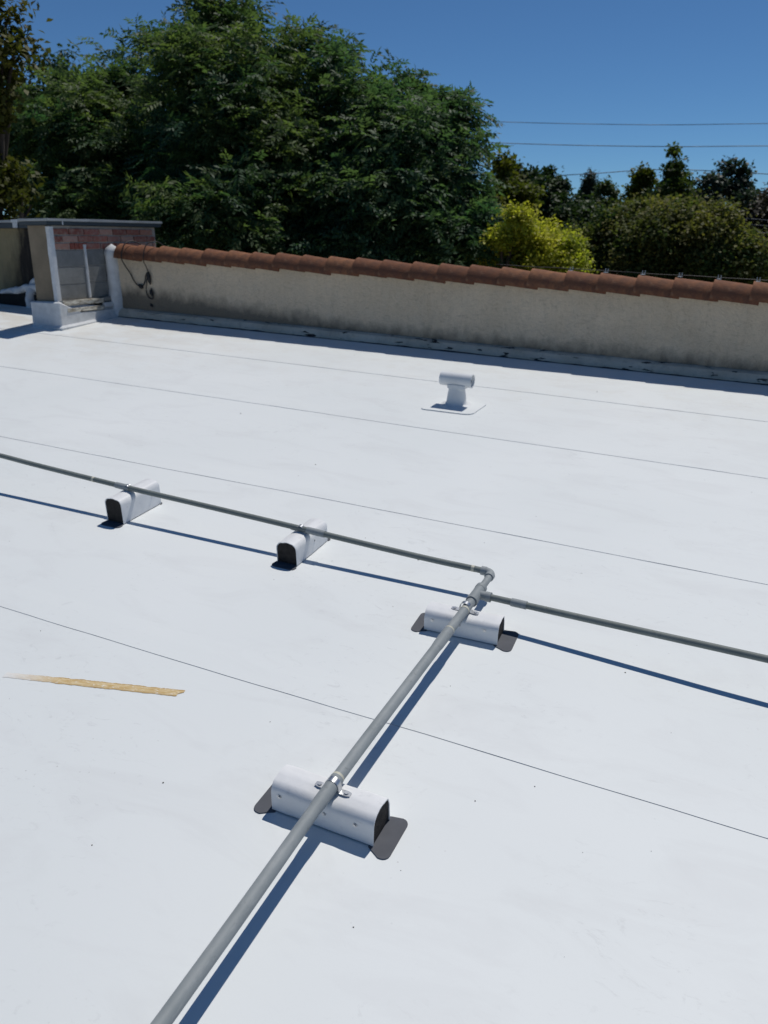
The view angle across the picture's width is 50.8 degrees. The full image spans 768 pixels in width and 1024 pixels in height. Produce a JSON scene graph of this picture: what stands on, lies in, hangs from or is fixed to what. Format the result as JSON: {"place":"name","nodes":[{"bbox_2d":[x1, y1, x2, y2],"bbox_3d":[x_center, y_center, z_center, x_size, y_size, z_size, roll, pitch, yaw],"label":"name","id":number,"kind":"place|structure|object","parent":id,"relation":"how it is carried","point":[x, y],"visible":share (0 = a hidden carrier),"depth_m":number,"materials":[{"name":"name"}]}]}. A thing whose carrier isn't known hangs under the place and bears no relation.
{"place":"outdoors","nodes":[
{"label":"outdoors","id":0,"kind":"place"},
{"bbox_2d":[0,0,767,216],"label":"sky","id":1,"kind":"structure","parent":0,"point":[590,64],"materials":[{"name":"blue"}]},
{"bbox_2d":[487,142,744,146],"bbox_3d":[13.174,-16.355,35.768,35.062,1.297,1.570,5,19,15],"label":"power line","id":2,"kind":"object","parent":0,"point":[625,146],"visible":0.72,"depth_m":37.02,"materials":[{"name":"metal"}]},
{"bbox_2d":[479,169,767,179],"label":"power line","id":3,"kind":"object","parent":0,"point":[636,170],"visible":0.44,"depth_m":39.26,"materials":[{"name":"metal"}]},
{"bbox_2d":[489,121,767,124],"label":"power line","id":4,"kind":"object","parent":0,"point":[639,124],"visible":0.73,"depth_m":36.62,"materials":[{"name":"metal"}]},
{"label":"ground","id":5,"kind":"structure","parent":0,"visible":0},
{"bbox_2d":[0,0,52,219],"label":"olive leaved tree","id":6,"kind":"object","parent":5,"relation":"on","point":[15,190],"visible":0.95,"depth_m":8.99,"materials":[{"name":"green plant"}]},
{"bbox_2d":[4,43,86,195],"bbox_3d":[-10.658,-8.279,26.265,4.609,12.624,4.032,-13,23,-34],"label":"round dark tree","id":7,"kind":"object","parent":5,"relation":"on","point":[34,90],"visible":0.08,"depth_m":24.86,"materials":[{"name":"green plant"}]},
{"bbox_2d":[3,14,187,246],"bbox_3d":[-4.935,-3.787,15.702,5.102,10.827,5.458,8,20,24],"label":"ash tree","id":8,"kind":"object","parent":5,"relation":"on","point":[83,134],"visible":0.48,"depth_m":13.70,"materials":[{"name":"green plant"}]},
{"bbox_2d":[109,0,377,257],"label":"ash tree","id":9,"kind":"object","parent":5,"relation":"on","point":[240,116],"visible":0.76,"depth_m":12.48,"materials":[{"name":"green plant"}]},
{"bbox_2d":[265,33,527,268],"bbox_3d":[0.024,-2.768,13.835,4.122,10.100,4.684,-3,19,-9],"label":"ash tree","id":10,"kind":"object","parent":5,"relation":"on","point":[410,191],"visible":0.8,"depth_m":12.26,"materials":[{"name":"green plant"}]},
{"bbox_2d":[478,149,560,229],"bbox_3d":[2.921,-4.305,20.190,2.717,8.940,2.791,8,20,24],"label":"lime leaved tree","id":11,"kind":"object","parent":5,"relation":"on","point":[520,191],"visible":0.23,"depth_m":18.96,"materials":[{"name":"green plant"}]},
{"bbox_2d":[466,195,601,273],"bbox_3d":[2.263,-1.095,13.014,2.026,7.418,1.847,8,20,24],"label":"yellow shrub","id":12,"kind":"object","parent":5,"relation":"on","point":[533,243],"visible":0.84,"depth_m":11.67,"materials":[{"name":"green plant"}]},
{"bbox_2d":[511,161,600,231],"bbox_3d":[5.307,-6.652,26.641,3.651,9.321,2.880,8,20,24],"label":"upright green tree","id":13,"kind":"object","parent":5,"relation":"on","point":[560,204],"visible":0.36,"depth_m":25.13,"materials":[{"name":"green plant"}]},
{"bbox_2d":[577,168,601,219],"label":"conifer tree","id":14,"kind":"object","parent":5,"relation":"on","point":[589,182],"visible":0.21,"depth_m":41.36,"materials":[{"name":"green plant"}]},
{"bbox_2d":[591,174,625,215],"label":"bushy green tree","id":15,"kind":"object","parent":5,"relation":"on","point":[606,190],"visible":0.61,"depth_m":32.20,"materials":[{"name":"green plant"}]},
{"bbox_2d":[616,161,659,203],"bbox_3d":[9.508,-8.162,30.721,1.436,9.557,1.730,-16,24,-40],"label":"light green tree","id":16,"kind":"object","parent":5,"relation":"on","point":[642,178],"visible":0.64,"depth_m":29.25,"materials":[{"name":"green plant"}]},
{"bbox_2d":[562,187,767,284],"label":"bush","id":17,"kind":"object","parent":5,"relation":"on","point":[673,238],"visible":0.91,"depth_m":20.73,"materials":[{"name":"green plant"}]},
{"bbox_2d":[641,141,707,203],"bbox_3d":[10.210,-7.975,29.312,2.616,10.082,2.025,8,20,24],"label":"ivy covered tree","id":18,"kind":"object","parent":5,"relation":"on","point":[676,179],"visible":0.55,"depth_m":27.86,"materials":[{"name":"green plant"}]},
{"bbox_2d":[692,154,758,210],"bbox_3d":[11.374,-7.253,28.036,2.140,9.572,2.479,8,20,24],"label":"open dark tree","id":19,"kind":"object","parent":5,"relation":"on","point":[732,179],"visible":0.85,"depth_m":26.71,"materials":[{"name":"green plant"}]},
{"bbox_2d":[729,182,767,282],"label":"plum tree","id":20,"kind":"object","parent":5,"relation":"on","point":[759,208],"visible":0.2,"depth_m":31.28,"materials":[{"name":"green plant"}]},
{"bbox_3d":[-2.788,3.860,3.723,20.200,3.890,11.000,8,20,24],"label":"building","id":21,"kind":"object","parent":5,"relation":"on","visible":0},
{"bbox_2d":[0,304,767,1023],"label":"roof","id":22,"kind":"structure","parent":21,"relation":"on","point":[620,496],"depth_m":2.62,"materials":[{"name":"white plastic"}]},
{"bbox_2d":[0,278,36,307],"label":"roof scupper","id":23,"kind":"object","parent":22,"relation":"on","point":[24,295],"visible":0.41,"depth_m":8.77,"materials":[{"name":"white metal"}]},
{"bbox_2d":[0,219,100,289],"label":"parapet","id":24,"kind":"structure","parent":22,"relation":"on","point":[16,267],"depth_m":8.89,"materials":[{"name":"paint"}]},
{"bbox_2d":[17,218,161,330],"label":"brick pier","id":25,"kind":"structure","parent":22,"relation":"on","point":[76,272],"depth_m":7.81,"materials":[{"name":"brown paint"}]},
{"bbox_2d":[3,672,184,695],"bbox_3d":[-0.949,0.559,2.635,0.622,0.014,0.038,3,24,9],"label":"tape residue","id":26,"kind":"object","parent":22,"relation":"on","point":[118,686],"visible":1,"depth_m":2.63},
{"bbox_2d":[101,479,161,527],"bbox_3d":[-1.196,-0.062,3.823,0.112,0.152,0.322,11,27,23],"label":"pipe support","id":27,"kind":"object","parent":22,"relation":"on","point":[123,507],"visible":0.88,"depth_m":3.77,"materials":[{"name":"white metal"}]},
{"bbox_2d":[272,518,329,569],"bbox_3d":[-0.353,0.112,3.466,0.112,0.130,0.334,11,27,23],"label":"pipe support","id":28,"kind":"object","parent":22,"relation":"on","point":[295,548],"visible":0.9,"depth_m":3.39,"materials":[{"name":"white metal"}]},
{"bbox_2d":[254,765,407,859],"bbox_3d":[-0.141,0.736,2.090,0.395,0.130,0.142,11,27,23],"label":"pipe support","id":29,"kind":"object","parent":22,"relation":"on","point":[363,816],"visible":0.91,"depth_m":2.06,"materials":[{"name":"white metal"}]},
{"bbox_2d":[0,453,767,1023],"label":"conduit","id":30,"kind":"object","parent":22,"relation":"attached to","point":[188,985],"visible":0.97,"depth_m":2.50,"materials":[{"name":"grey metal"}]},
{"bbox_2d":[113,244,767,384],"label":"parapet wall","id":31,"kind":"structure","parent":22,"relation":"on","point":[716,329],"depth_m":6.73,"materials":[{"name":"beige paint"}]},
{"bbox_2d":[121,241,163,306],"bbox_3d":[-2.388,-2.378,8.079,0.370,0.631,0.248,11,21,23],"label":"hanging cable","id":32,"kind":"object","parent":31,"relation":"hanging from","point":[147,275],"visible":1,"depth_m":8.03,"materials":[{"name":"black rubber"}]},
{"bbox_2d":[496,264,767,280],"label":"crest cable","id":33,"kind":"object","parent":31,"relation":"on","point":[634,272],"visible":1,"depth_m":6.23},
{"bbox_2d":[421,371,485,414],"bbox_3d":[0.470,-0.803,5.375,0.366,0.217,0.294,11,27,23],"label":"roof vent","id":34,"kind":"object","parent":22,"relation":"on","point":[455,401],"visible":1,"depth_m":5.38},
{"bbox_2d":[411,601,517,651],"bbox_3d":[0.290,0.378,2.893,0.372,0.118,0.134,10,26,20],"label":"pipe support","id":35,"kind":"object","parent":22,"relation":"on","point":[474,625],"visible":0.87,"depth_m":2.87,"materials":[{"name":"white metal"}]}
]}

